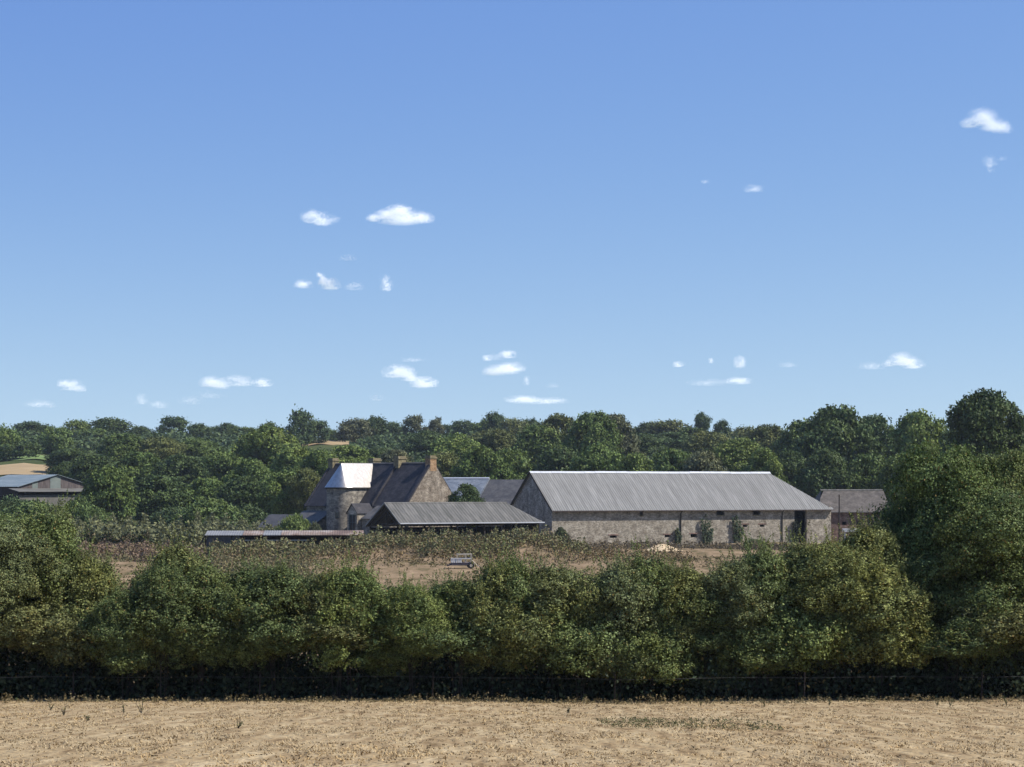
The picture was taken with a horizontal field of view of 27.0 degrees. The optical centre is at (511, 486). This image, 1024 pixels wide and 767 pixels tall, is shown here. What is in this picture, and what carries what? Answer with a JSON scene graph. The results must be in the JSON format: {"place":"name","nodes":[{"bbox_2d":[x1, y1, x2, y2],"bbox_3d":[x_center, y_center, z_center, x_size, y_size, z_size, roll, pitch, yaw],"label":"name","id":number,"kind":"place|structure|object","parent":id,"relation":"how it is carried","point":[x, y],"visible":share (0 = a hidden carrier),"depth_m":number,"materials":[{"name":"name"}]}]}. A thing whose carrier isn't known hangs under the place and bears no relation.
{"place":"outdoors","nodes":[
{"label":"outdoors","id":0,"kind":"place"},
{"bbox_2d":[0,440,348,526],"bbox_3d":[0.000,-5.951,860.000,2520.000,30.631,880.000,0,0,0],"label":"hillside","id":1,"kind":"structure","parent":0,"point":[313,447],"depth_m":706.72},
{"bbox_2d":[0,474,83,505],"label":"metal shed","id":2,"kind":"structure","parent":1,"relation":"on","point":[51,488],"depth_m":430.30,"materials":[{"name":"grey metal"}]},
{"bbox_2d":[62,452,121,487],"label":"broadleaf tree","id":3,"kind":"object","parent":1,"relation":"on","point":[81,467],"visible":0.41,"depth_m":536.43,"materials":[{"name":"green plant"}]},
{"bbox_2d":[94,432,149,462],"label":"broadleaf tree","id":4,"kind":"object","parent":1,"relation":"on","point":[123,443],"visible":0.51,"depth_m":636.28,"materials":[{"name":"green plant"}]},
{"bbox_2d":[112,449,164,487],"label":"broadleaf tree","id":5,"kind":"object","parent":1,"relation":"on","point":[141,462],"visible":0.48,"depth_m":536.35,"materials":[{"name":"green plant"}]},
{"bbox_2d":[133,435,189,464],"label":"broadleaf tree","id":6,"kind":"object","parent":1,"relation":"on","point":[161,446],"visible":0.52,"depth_m":635.69,"materials":[{"name":"green plant"}]},
{"bbox_2d":[133,474,195,523],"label":"broadleaf tree","id":7,"kind":"object","parent":1,"relation":"on","point":[153,497],"visible":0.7,"depth_m":436.59,"materials":[{"name":"green plant"}]},
{"bbox_2d":[150,452,210,487],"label":"broadleaf tree","id":8,"kind":"object","parent":1,"relation":"on","point":[178,466],"visible":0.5,"depth_m":527.37,"materials":[{"name":"green plant"}]},
{"bbox_2d":[190,449,245,484],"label":"broadleaf tree","id":9,"kind":"object","parent":1,"relation":"on","point":[219,463],"visible":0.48,"depth_m":545.13,"materials":[{"name":"green plant"}]},
{"bbox_2d":[212,475,263,508],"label":"broadleaf tree","id":10,"kind":"object","parent":1,"relation":"on","point":[244,489],"visible":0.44,"depth_m":436.66,"materials":[{"name":"green plant"}]},
{"bbox_2d":[227,424,304,468],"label":"broadleaf tree","id":11,"kind":"object","parent":1,"relation":"on","point":[267,442],"visible":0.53,"depth_m":564.77,"materials":[{"name":"green plant"}]},
{"bbox_2d":[256,469,302,514],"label":"broadleaf tree","id":12,"kind":"object","parent":1,"relation":"on","point":[272,498],"visible":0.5,"depth_m":426.73,"materials":[{"name":"green plant"}]},
{"bbox_2d":[266,443,319,473],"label":"broadleaf tree","id":13,"kind":"object","parent":1,"relation":"on","point":[288,458],"visible":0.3,"depth_m":517.68,"materials":[{"name":"green plant"}]},
{"bbox_2d":[285,467,321,509],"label":"broadleaf tree","id":14,"kind":"object","parent":1,"relation":"on","point":[303,485],"visible":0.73,"depth_m":422.76,"materials":[{"name":"green plant"}]},
{"bbox_2d":[398,430,447,458],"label":"broadleaf tree","id":15,"kind":"object","parent":1,"relation":"on","point":[421,439],"visible":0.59,"depth_m":695.60,"materials":[{"name":"green plant"}]},
{"bbox_2d":[11,427,847,454],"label":"hedgerow","id":16,"kind":"object","parent":1,"relation":"on","point":[91,441],"visible":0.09,"depth_m":816.47,"materials":[{"name":"green plant"}]},
{"bbox_2d":[421,432,495,475],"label":"broadleaf tree","id":17,"kind":"object","parent":1,"relation":"on","point":[457,442],"visible":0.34,"depth_m":575.96,"materials":[{"name":"green plant"}]},
{"bbox_2d":[449,444,517,479],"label":"broadleaf tree","id":18,"kind":"object","parent":1,"relation":"on","point":[493,466],"visible":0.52,"depth_m":457.26,"materials":[{"name":"green plant"}]},
{"bbox_2d":[468,427,519,454],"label":"broadleaf tree","id":19,"kind":"object","parent":1,"relation":"on","point":[496,439],"visible":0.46,"depth_m":635.19,"materials":[{"name":"green plant"}]},
{"bbox_2d":[484,447,537,479],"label":"broadleaf tree","id":20,"kind":"object","parent":1,"relation":"on","point":[520,461],"visible":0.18,"depth_m":476.84,"materials":[{"name":"green plant"}]},
{"bbox_2d":[510,423,562,473],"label":"broadleaf tree","id":21,"kind":"object","parent":1,"relation":"on","point":[534,440],"visible":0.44,"depth_m":595.97,"materials":[{"name":"green plant"}]},
{"bbox_2d":[532,445,581,470],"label":"broadleaf tree","id":22,"kind":"object","parent":1,"relation":"on","point":[557,458],"visible":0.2,"depth_m":476.33,"materials":[{"name":"green plant"}]},
{"bbox_2d":[560,410,625,464],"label":"broadleaf tree","id":23,"kind":"object","parent":1,"relation":"on","point":[591,427],"visible":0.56,"depth_m":557.30,"materials":[{"name":"green plant"}]},
{"bbox_2d":[568,441,624,470],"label":"broadleaf tree","id":24,"kind":"object","parent":1,"relation":"on","point":[592,457],"visible":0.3,"depth_m":466.29,"materials":[{"name":"green plant"}]},
{"bbox_2d":[606,412,647,458],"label":"broadleaf tree","id":25,"kind":"object","parent":1,"relation":"on","point":[628,443],"visible":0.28,"depth_m":571.84,"materials":[{"name":"green plant"}]},
{"bbox_2d":[647,447,691,471],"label":"broadleaf tree","id":26,"kind":"object","parent":1,"relation":"on","point":[673,458],"visible":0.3,"depth_m":478.22,"materials":[{"name":"green plant"}]},
{"bbox_2d":[678,449,728,471],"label":"broadleaf tree","id":27,"kind":"object","parent":1,"relation":"on","point":[705,461],"visible":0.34,"depth_m":458.48,"materials":[{"name":"green plant"}]},
{"bbox_2d":[679,430,731,454],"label":"broadleaf tree","id":28,"kind":"object","parent":1,"relation":"on","point":[701,440],"visible":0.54,"depth_m":636.59,"materials":[{"name":"green plant"}]},
{"bbox_2d":[706,436,762,471],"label":"broadleaf tree","id":29,"kind":"object","parent":1,"relation":"on","point":[736,453],"visible":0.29,"depth_m":496.58,"materials":[{"name":"green plant"}]},
{"bbox_2d":[740,446,788,482],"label":"broadleaf tree","id":30,"kind":"object","parent":1,"relation":"on","point":[763,459],"visible":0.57,"depth_m":448.88,"materials":[{"name":"green plant"}]},
{"bbox_2d":[792,446,859,497],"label":"broadleaf tree","id":31,"kind":"object","parent":1,"relation":"on","point":[812,479],"visible":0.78,"depth_m":421.26,"materials":[{"name":"green plant"}]},
{"bbox_2d":[791,403,888,485],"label":"broadleaf tree","id":32,"kind":"object","parent":1,"relation":"on","point":[838,430],"visible":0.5,"depth_m":465.62,"materials":[{"name":"green plant"}]},
{"bbox_2d":[847,452,885,488],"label":"broadleaf tree","id":33,"kind":"object","parent":1,"relation":"on","point":[864,466],"visible":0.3,"depth_m":426.79,"materials":[{"name":"green plant"}]},
{"bbox_2d":[885,408,948,457],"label":"broadleaf tree","id":34,"kind":"object","parent":1,"relation":"on","point":[916,427],"visible":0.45,"depth_m":446.57,"materials":[{"name":"green plant"}]},
{"bbox_2d":[0,542,1022,701],"bbox_3d":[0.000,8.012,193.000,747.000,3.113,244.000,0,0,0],"label":"pasture","id":35,"kind":"structure","parent":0,"point":[416,570],"depth_m":216.83,"materials":[{"name":"plant"}]},
{"bbox_2d":[0,517,77,652],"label":"hedge shrub","id":36,"kind":"object","parent":35,"relation":"on","point":[14,540],"visible":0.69,"depth_m":71.63,"materials":[{"name":"green plant"}]},
{"bbox_2d":[0,592,90,700],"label":"hedge shrub","id":37,"kind":"object","parent":35,"relation":"on","point":[36,627],"visible":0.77,"depth_m":71.15,"materials":[{"name":"green plant"}]},
{"bbox_2d":[0,488,94,691],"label":"hedge shrub","id":38,"kind":"object","parent":35,"relation":"on","point":[50,527],"visible":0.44,"depth_m":72.88,"materials":[{"name":"green plant"}]},
{"bbox_2d":[25,586,126,697],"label":"hedge shrub","id":39,"kind":"object","parent":35,"relation":"on","point":[64,654],"visible":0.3,"depth_m":71.40,"materials":[{"name":"green plant"}]},
{"bbox_2d":[32,536,127,689],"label":"hedge shrub","id":40,"kind":"object","parent":35,"relation":"on","point":[102,578],"visible":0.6,"depth_m":72.29,"materials":[{"name":"green plant"}]},
{"bbox_2d":[72,579,161,698],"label":"hedge shrub","id":41,"kind":"object","parent":35,"relation":"on","point":[106,612],"visible":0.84,"depth_m":70.71,"materials":[{"name":"green plant"}]},
{"bbox_2d":[78,606,174,698],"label":"hedge shrub","id":42,"kind":"object","parent":35,"relation":"on","point":[140,646],"visible":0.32,"depth_m":71.14,"materials":[{"name":"green plant"}]},
{"bbox_2d":[77,538,210,561],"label":"dry scrub","id":43,"kind":"object","parent":35,"relation":"on","point":[132,550],"visible":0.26,"depth_m":257.28,"materials":[{"name":"plant"}]},
{"bbox_2d":[116,549,201,699],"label":"hedge shrub","id":44,"kind":"object","parent":35,"relation":"on","point":[158,583],"visible":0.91,"depth_m":70.68,"materials":[{"name":"green plant"}]},
{"bbox_2d":[124,523,215,695],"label":"hedge shrub","id":45,"kind":"object","parent":35,"relation":"on","point":[180,551],"visible":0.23,"depth_m":72.57,"materials":[{"name":"green plant"}]},
{"bbox_2d":[150,600,243,698],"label":"hedge shrub","id":46,"kind":"object","parent":35,"relation":"on","point":[192,647],"visible":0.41,"depth_m":70.90,"materials":[{"name":"green plant"}]},
{"bbox_2d":[156,546,246,697],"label":"hedge shrub","id":47,"kind":"object","parent":35,"relation":"on","point":[210,596],"visible":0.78,"depth_m":71.05,"materials":[{"name":"green plant"}]},
{"bbox_2d":[82,548,327,578],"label":"rough scrub","id":48,"kind":"object","parent":35,"relation":"on","point":[223,561],"visible":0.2,"depth_m":223.82,"materials":[{"name":"plant"}]},
{"bbox_2d":[202,548,304,696],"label":"hedge shrub","id":49,"kind":"object","parent":35,"relation":"on","point":[243,652],"visible":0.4,"depth_m":71.29,"materials":[{"name":"green plant"}]},
{"bbox_2d":[228,550,322,698],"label":"hedge shrub","id":50,"kind":"object","parent":35,"relation":"on","point":[283,576],"visible":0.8,"depth_m":70.93,"materials":[{"name":"green plant"}]},
{"bbox_2d":[200,530,363,547],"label":"shelter","id":51,"kind":"object","parent":35,"relation":"on","point":[225,537],"visible":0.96,"depth_m":264.92,"materials":[{"name":"metal"}]},
{"bbox_2d":[281,557,362,697],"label":"hedge shrub","id":52,"kind":"object","parent":35,"relation":"on","point":[312,600],"visible":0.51,"depth_m":71.31,"materials":[{"name":"green plant"}]},
{"bbox_2d":[293,610,387,697],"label":"hedge shrub","id":53,"kind":"object","parent":35,"relation":"on","point":[358,637],"visible":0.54,"depth_m":70.91,"materials":[{"name":"green plant"}]},
{"bbox_2d":[299,547,399,698],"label":"hedge shrub","id":54,"kind":"object","parent":35,"relation":"on","point":[358,581],"visible":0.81,"depth_m":71.15,"materials":[{"name":"green plant"}]},
{"bbox_2d":[190,523,591,560],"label":"tall weeds","id":55,"kind":"object","parent":35,"relation":"on","point":[445,536],"visible":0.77,"depth_m":245.12,"materials":[{"name":"plant"}]},
{"bbox_2d":[351,568,438,696],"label":"hedge shrub","id":56,"kind":"object","parent":35,"relation":"on","point":[392,668],"visible":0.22,"depth_m":71.75,"materials":[{"name":"green plant"}]},
{"bbox_2d":[371,572,456,698],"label":"hedge shrub","id":57,"kind":"object","parent":35,"relation":"on","point":[403,623],"visible":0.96,"depth_m":70.89,"materials":[{"name":"green plant"}]},
{"bbox_2d":[112,540,744,582],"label":"weeds","id":58,"kind":"object","parent":35,"relation":"on","point":[466,556],"visible":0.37,"depth_m":230.38,"materials":[{"name":"plant"}]},
{"bbox_2d":[195,529,698,563],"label":"dock plants","id":59,"kind":"object","parent":35,"relation":"on","point":[595,551],"visible":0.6,"depth_m":238.31,"materials":[{"name":"plant"}]},
{"bbox_2d":[418,567,480,693],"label":"hedge shrub","id":60,"kind":"object","parent":35,"relation":"on","point":[446,592],"visible":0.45,"depth_m":72.13,"materials":[{"name":"green plant"}]},
{"bbox_2d":[396,614,506,697],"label":"hedge shrub","id":61,"kind":"object","parent":35,"relation":"on","point":[440,648],"visible":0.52,"depth_m":70.87,"materials":[{"name":"green plant"}]},
{"bbox_2d":[446,542,541,698],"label":"hedge shrub","id":62,"kind":"object","parent":35,"relation":"on","point":[486,581],"visible":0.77,"depth_m":71.51,"materials":[{"name":"green plant"}]},
{"bbox_2d":[0,614,1023,702],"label":"hedge undergrowth","id":63,"kind":"object","parent":35,"relation":"on","point":[901,681],"visible":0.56,"depth_m":72.21,"materials":[{"name":"green plant"}]},
{"bbox_2d":[461,576,563,698],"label":"hedge shrub","id":64,"kind":"object","parent":35,"relation":"on","point":[530,636],"visible":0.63,"depth_m":70.95,"materials":[{"name":"green plant"}]},
{"bbox_2d":[471,537,568,696],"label":"hedge shrub","id":65,"kind":"object","parent":35,"relation":"on","point":[517,583],"visible":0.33,"depth_m":71.68,"materials":[{"name":"green plant"}]},
{"bbox_2d":[508,551,594,699],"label":"hedge shrub","id":66,"kind":"object","parent":35,"relation":"on","point":[556,575],"visible":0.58,"depth_m":71.72,"materials":[{"name":"green plant"}]},
{"bbox_2d":[531,554,632,698],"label":"hedge shrub","id":67,"kind":"object","parent":35,"relation":"on","point":[580,610],"visible":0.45,"depth_m":71.62,"materials":[{"name":"green plant"}]},
{"bbox_2d":[527,595,637,700],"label":"hedge shrub","id":68,"kind":"object","parent":35,"relation":"on","point":[564,655],"visible":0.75,"depth_m":70.81,"materials":[{"name":"green plant"}]},
{"bbox_2d":[574,542,670,699],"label":"hedge shrub","id":69,"kind":"object","parent":35,"relation":"on","point":[618,575],"visible":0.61,"depth_m":71.40,"materials":[{"name":"green plant"}]},
{"bbox_2d":[601,533,699,698],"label":"hedge shrub","id":70,"kind":"object","parent":35,"relation":"on","point":[655,573],"visible":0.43,"depth_m":71.89,"materials":[{"name":"green plant"}]},
{"bbox_2d":[608,615,703,699],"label":"hedge shrub","id":71,"kind":"object","parent":35,"relation":"on","point":[676,665],"visible":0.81,"depth_m":71.25,"materials":[{"name":"green plant"}]},
{"bbox_2d":[647,553,726,698],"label":"hedge shrub","id":72,"kind":"object","parent":35,"relation":"on","point":[681,579],"visible":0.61,"depth_m":71.91,"materials":[{"name":"green plant"}]},
{"bbox_2d":[671,580,745,698],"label":"hedge shrub","id":73,"kind":"object","parent":35,"relation":"on","point":[719,620],"visible":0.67,"depth_m":71.69,"materials":[{"name":"green plant"}]},
{"bbox_2d":[690,649,759,695],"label":"hedge shrub","id":74,"kind":"object","parent":35,"relation":"on","point":[724,673],"visible":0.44,"depth_m":72.38,"materials":[{"name":"green plant"}]},
{"bbox_2d":[697,546,780,698],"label":"hedge shrub","id":75,"kind":"object","parent":35,"relation":"on","point":[721,574],"visible":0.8,"depth_m":71.67,"materials":[{"name":"green plant"}]},
{"bbox_2d":[702,611,817,697],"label":"hedge shrub","id":76,"kind":"object","parent":35,"relation":"on","point":[760,645],"visible":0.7,"depth_m":71.36,"materials":[{"name":"green plant"}]},
{"bbox_2d":[721,525,809,695],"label":"hedge shrub","id":77,"kind":"object","parent":35,"relation":"on","point":[763,563],"visible":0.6,"depth_m":72.06,"materials":[{"name":"green plant"}]},
{"bbox_2d":[767,520,846,696],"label":"hedge shrub","id":78,"kind":"object","parent":35,"relation":"on","point":[791,552],"visible":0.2,"depth_m":72.78,"materials":[{"name":"green plant"}]},
{"bbox_2d":[752,591,865,697],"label":"hedge shrub","id":79,"kind":"object","parent":35,"relation":"on","point":[797,629],"visible":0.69,"depth_m":71.26,"materials":[{"name":"green plant"}]},
{"bbox_2d":[781,524,876,697],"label":"hedge shrub","id":80,"kind":"object","parent":35,"relation":"on","point":[832,557],"visible":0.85,"depth_m":71.52,"materials":[{"name":"green plant"}]},
{"bbox_2d":[793,596,902,696],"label":"hedge shrub","id":81,"kind":"object","parent":35,"relation":"on","point":[824,621],"visible":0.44,"depth_m":71.45,"materials":[{"name":"green plant"}]},
{"bbox_2d":[838,508,922,692],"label":"hedge shrub","id":82,"kind":"object","parent":35,"relation":"on","point":[867,538],"visible":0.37,"depth_m":73.52,"materials":[{"name":"green plant"}]},
{"bbox_2d":[828,544,941,698],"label":"hedge shrub","id":83,"kind":"object","parent":35,"relation":"on","point":[907,599],"visible":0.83,"depth_m":71.33,"materials":[{"name":"green plant"}]},
{"bbox_2d":[873,494,955,669],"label":"hedgerow tree","id":84,"kind":"object","parent":35,"relation":"on","point":[901,518],"visible":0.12,"depth_m":75.02,"materials":[{"name":"green plant"}]},
{"bbox_2d":[861,432,1019,664],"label":"hedgerow tree","id":85,"kind":"object","parent":35,"relation":"on","point":[926,475],"visible":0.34,"depth_m":74.15,"materials":[{"name":"green plant"}]},
{"bbox_2d":[886,612,1021,697],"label":"hedge shrub","id":86,"kind":"object","parent":35,"relation":"on","point":[940,648],"visible":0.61,"depth_m":71.08,"materials":[{"name":"green plant"}]},
{"bbox_2d":[899,481,1023,693],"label":"hedgerow tree","id":87,"kind":"object","parent":35,"relation":"on","point":[1006,512],"visible":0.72,"depth_m":72.19,"materials":[{"name":"green plant"}]},
{"bbox_2d":[933,578,1023,696],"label":"hedge shrub","id":88,"kind":"object","parent":35,"relation":"on","point":[1004,624],"visible":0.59,"depth_m":71.25,"materials":[{"name":"green plant"}]},
{"bbox_2d":[939,444,1023,643],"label":"hedgerow tree","id":89,"kind":"object","parent":35,"relation":"on","point":[1009,467],"visible":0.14,"depth_m":75.37,"materials":[{"name":"green plant"}]},
{"bbox_2d":[0,697,1023,766],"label":"stubble field","id":90,"kind":"structure","parent":0,"point":[276,736],"depth_m":41.65,"materials":[{"name":"plant"}]},
{"bbox_2d":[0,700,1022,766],"bbox_3d":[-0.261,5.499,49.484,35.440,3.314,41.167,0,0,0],"label":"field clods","id":91,"kind":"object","parent":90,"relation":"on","point":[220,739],"visible":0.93,"depth_m":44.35,"materials":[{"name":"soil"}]},
{"bbox_2d":[1,691,1023,704],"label":"field edge grass","id":92,"kind":"structure","parent":90,"relation":"on","point":[516,699],"depth_m":69.98,"materials":[{"name":"plant"}]},
{"bbox_2d":[596,716,784,730],"bbox_3d":[3.907,5.332,48.244,4.092,0.656,6.606,0,0,0],"label":"clover patch","id":93,"kind":"object","parent":90,"relation":"on","point":[647,720],"visible":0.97,"depth_m":47.88,"materials":[{"name":"plant"}]},
{"bbox_2d":[0,0,1023,436],"label":"sky","id":94,"kind":"structure","parent":0,"point":[161,161],"materials":[{"name":"blue"}]},
{"bbox_2d":[613,541,834,548],"bbox_3d":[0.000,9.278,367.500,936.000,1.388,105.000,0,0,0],"label":"farmyard ground","id":95,"kind":"structure","parent":0,"point":[741,544],"depth_m":352.84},
{"bbox_2d":[79,464,140,524],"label":"broadleaf tree","id":96,"kind":"object","parent":95,"relation":"on","point":[118,498],"visible":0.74,"depth_m":413.13,"materials":[{"name":"green plant"}]},
{"bbox_2d":[1,507,278,546],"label":"green scrub","id":97,"kind":"object","parent":95,"relation":"on","point":[116,527],"visible":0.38,"depth_m":333.64,"materials":[{"name":"plant"}]},
{"bbox_2d":[170,496,249,527],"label":"bush","id":98,"kind":"object","parent":95,"relation":"on","point":[218,507],"visible":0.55,"depth_m":369.62,"materials":[{"name":"green plant"}]},
{"bbox_2d":[300,455,455,534],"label":"manor house","id":99,"kind":"structure","parent":95,"relation":"on","point":[349,496],"depth_m":350.70,"materials":[{"name":"grey stone"}]},
{"bbox_2d":[365,502,544,537],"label":"open shed","id":100,"kind":"structure","parent":95,"relation":"on","point":[484,518],"depth_m":326.29,"materials":[{"name":"metal"}]},
{"bbox_2d":[443,477,523,526],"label":"range","id":101,"kind":"structure","parent":95,"relation":"on","point":[496,490],"depth_m":383.52,"materials":[{"name":"grey stone"}]},
{"bbox_2d":[510,471,833,544],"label":"stone barn","id":102,"kind":"structure","parent":95,"relation":"on","point":[606,506],"depth_m":351.35,"materials":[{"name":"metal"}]},
{"bbox_2d":[582,537,820,549],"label":"nettles","id":103,"kind":"object","parent":95,"relation":"on","point":[724,545],"visible":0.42,"depth_m":311.44,"materials":[{"name":"plant"}]},
{"bbox_2d":[814,489,887,540],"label":"brick stable","id":104,"kind":"structure","parent":95,"relation":"on","point":[852,501],"depth_m":374.46,"materials":[{"name":"brown tile"}]},
{"bbox_2d":[939,387,1023,463],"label":"broadleaf tree","id":105,"kind":"object","parent":95,"relation":"on","point":[976,419],"visible":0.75,"depth_m":326.47,"materials":[{"name":"green plant"}]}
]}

